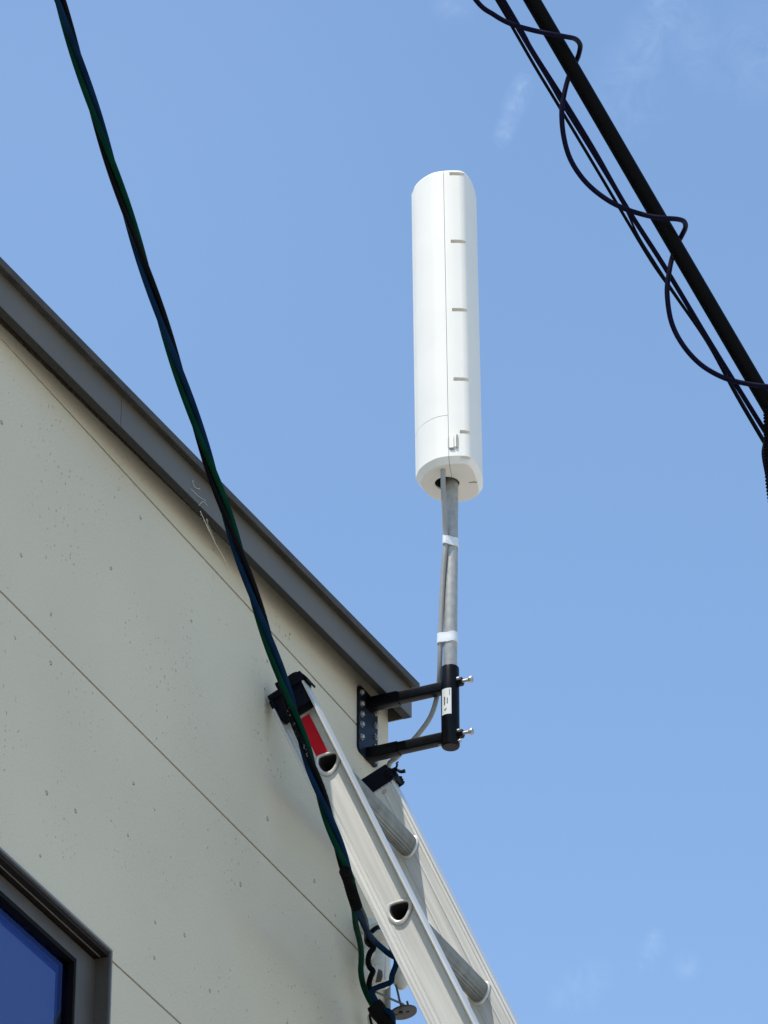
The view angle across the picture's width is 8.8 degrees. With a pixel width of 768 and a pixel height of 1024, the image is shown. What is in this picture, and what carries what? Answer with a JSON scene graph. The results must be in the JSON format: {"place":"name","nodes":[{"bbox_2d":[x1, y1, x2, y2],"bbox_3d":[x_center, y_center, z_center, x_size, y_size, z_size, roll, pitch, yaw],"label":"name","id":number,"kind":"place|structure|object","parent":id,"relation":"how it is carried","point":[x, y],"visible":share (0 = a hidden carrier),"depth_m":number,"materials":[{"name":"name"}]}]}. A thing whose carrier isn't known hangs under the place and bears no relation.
{"place":"outdoors","nodes":[
{"label":"outdoors","id":0,"kind":"place"},
{"bbox_2d":[0,0,767,1023],"label":"sky","id":1,"kind":"structure","parent":0,"point":[599,832],"materials":[{"name":"blue"}]},
{"bbox_2d":[499,0,763,436],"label":"thin wire","id":2,"kind":"object","parent":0,"point":[580,134],"visible":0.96,"depth_m":6.61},
{"bbox_2d":[495,0,763,442],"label":"thin wire","id":3,"kind":"object","parent":2,"relation":"on","point":[621,211],"visible":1,"depth_m":6.61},
{"bbox_2d":[501,0,763,433],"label":"thin wire","id":4,"kind":"object","parent":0,"point":[633,217],"visible":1,"depth_m":6.60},
{"bbox_2d":[523,0,767,410],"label":"thick cable","id":5,"kind":"object","parent":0,"point":[649,201],"visible":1,"depth_m":6.57,"materials":[{"name":"black rubber"}]},
{"bbox_2d":[473,0,767,482],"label":"spiral cable","id":6,"kind":"object","parent":5,"relation":"hanging from","point":[608,200],"visible":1,"depth_m":6.56,"materials":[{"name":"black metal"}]},
{"bbox_2d":[763,408,767,498],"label":"cable wrap","id":7,"kind":"object","parent":5,"relation":"hanging from","point":[765,425],"visible":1,"depth_m":6.57,"materials":[{"name":"black plastic"}]},
{"label":"ground","id":8,"kind":"structure","parent":0,"visible":0},
{"bbox_2d":[0,257,419,1023],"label":"house","id":9,"kind":"structure","parent":8,"relation":"on","point":[166,853],"depth_m":8.26,"materials":[{"name":"grey concrete"}]},
{"bbox_2d":[0,847,112,1023],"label":"window","id":10,"kind":"structure","parent":9,"relation":"in","point":[54,969],"depth_m":7.78,"materials":[{"name":"metal"}]},
{"bbox_2d":[191,480,228,568],"bbox_3d":[-0.302,0.027,8.623,0.021,0.046,0.249,-5,-32,9],"label":"cobweb","id":11,"kind":"object","parent":9,"relation":"hanging from","point":[207,522],"visible":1,"depth_m":8.59,"materials":[{"name":"fabric"}]},
{"bbox_2d":[56,7,372,1005],"bbox_3d":[-0.343,1.581,7.111,0.170,6.669,2.334,-11,-34,17],"label":"service cable","id":12,"kind":"object","parent":9,"relation":"attached to","point":[222,495],"visible":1,"depth_m":8.34,"materials":[{"name":"rubber"}]},
{"bbox_2d":[339,866,361,911],"bbox_3d":[-0.055,0.632,8.393,0.021,0.040,0.098,-7,-33,10],"label":"cable wrap","id":13,"kind":"object","parent":12,"relation":"attached to","point":[351,890],"visible":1,"depth_m":8.38,"materials":[{"name":"black plastic"}]},
{"bbox_2d":[61,0,375,990],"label":"service cable","id":14,"kind":"object","parent":9,"relation":"attached to","point":[221,506],"visible":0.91,"depth_m":8.34,"materials":[{"name":"black rubber"}]},
{"bbox_2d":[54,0,398,1023],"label":"service cable","id":15,"kind":"object","parent":9,"relation":"attached to","point":[232,546],"visible":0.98,"depth_m":8.35,"materials":[{"name":"rubber"}]},
{"bbox_2d":[368,999,394,1023],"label":"tape wrap","id":16,"kind":"object","parent":15,"relation":"attached to","point":[377,1013],"visible":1,"depth_m":8.62,"materials":[{"name":"black plastic"}]},
{"bbox_2d":[375,984,416,1019],"bbox_3d":[0.003,0.845,8.898,0.068,0.098,0.141,-22,-38,31],"label":"anchor bracket","id":17,"kind":"object","parent":9,"relation":"attached to","point":[402,1011],"visible":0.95,"depth_m":8.90,"materials":[{"name":"metal"}]},
{"bbox_2d":[369,922,391,989],"bbox_3d":[0.002,0.783,8.819,0.060,0.156,0.115,9,-33,-13],"label":"insulator","id":18,"kind":"object","parent":17,"relation":"attached to","point":[381,961],"visible":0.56,"depth_m":8.81,"materials":[{"name":"white ceramic"}]},
{"bbox_2d":[364,925,379,947],"bbox_3d":[-0.014,0.744,8.802,0.038,0.057,0.079,-13,-34,20],"label":"binding wire","id":19,"kind":"object","parent":18,"relation":"attached to","point":[374,929],"visible":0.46,"depth_m":8.77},
{"bbox_2d":[393,967,407,989],"bbox_3d":[0.032,0.832,8.938,0.034,0.051,0.036,-13,-34,20],"label":"insulator","id":20,"kind":"object","parent":17,"relation":"attached to","point":[400,982],"visible":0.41,"depth_m":8.92,"materials":[{"name":"white ceramic"}]},
{"bbox_2d":[357,664,473,767],"bbox_3d":[0.064,0.369,9.123,0.213,0.166,0.082,-13,-34,20],"label":"wall bracket","id":21,"kind":"object","parent":9,"relation":"attached to","point":[448,737],"depth_m":9.11,"materials":[{"name":"black metal"}]},
{"bbox_2d":[443,477,457,664],"bbox_3d":[0.124,0.124,9.245,0.035,0.635,0.025,-13,-34,20],"label":"mast pole","id":22,"kind":"object","parent":21,"relation":"attached to","point":[450,614],"visible":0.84,"depth_m":9.23,"materials":[{"name":"metal"}]},
{"bbox_2d":[412,170,482,501],"bbox_3d":[0.123,-0.335,9.530,0.134,0.671,0.150,-13,-34,20],"label":"antenna","id":23,"kind":"object","parent":22,"relation":"attached to","point":[447,397],"visible":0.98,"depth_m":9.46,"materials":[{"name":"white plastic"}]},
{"bbox_2d":[386,468,447,1008],"bbox_3d":[0.065,0.649,8.975,0.042,1.629,0.233,18,-36,-27],"label":"antenna cable","id":24,"kind":"object","parent":23,"relation":"hanging from","point":[419,732],"visible":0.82,"depth_m":9.20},
{"bbox_2d":[437,631,457,645],"bbox_3d":[0.118,0.234,9.179,0.038,0.024,0.028,-13,-34,20],"label":"tape band","id":25,"kind":"object","parent":22,"relation":"attached to","point":[442,637],"visible":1,"depth_m":9.17,"materials":[{"name":"white plastic"}]},
{"bbox_2d":[442,535,458,549],"bbox_3d":[0.123,0.058,9.280,0.028,0.022,0.038,-13,-34,20],"label":"tape band","id":26,"kind":"object","parent":22,"relation":"attached to","point":[450,540],"visible":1,"depth_m":9.27,"materials":[{"name":"white plastic"}]},
{"bbox_2d":[267,671,518,1023],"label":"ladder","id":27,"kind":"object","parent":8,"relation":"on","point":[433,943],"visible":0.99,"depth_m":8.62,"materials":[{"name":"metal"}]},
{"bbox_2d":[384,761,405,786],"bbox_3d":[-0.002,0.490,9.015,0.100,0.062,0.048,-13,-34,20],"label":"tie cord","id":28,"kind":"object","parent":27,"relation":"attached to","point":[390,772],"visible":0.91,"depth_m":9.00,"materials":[{"name":"black rubber"}]}
]}

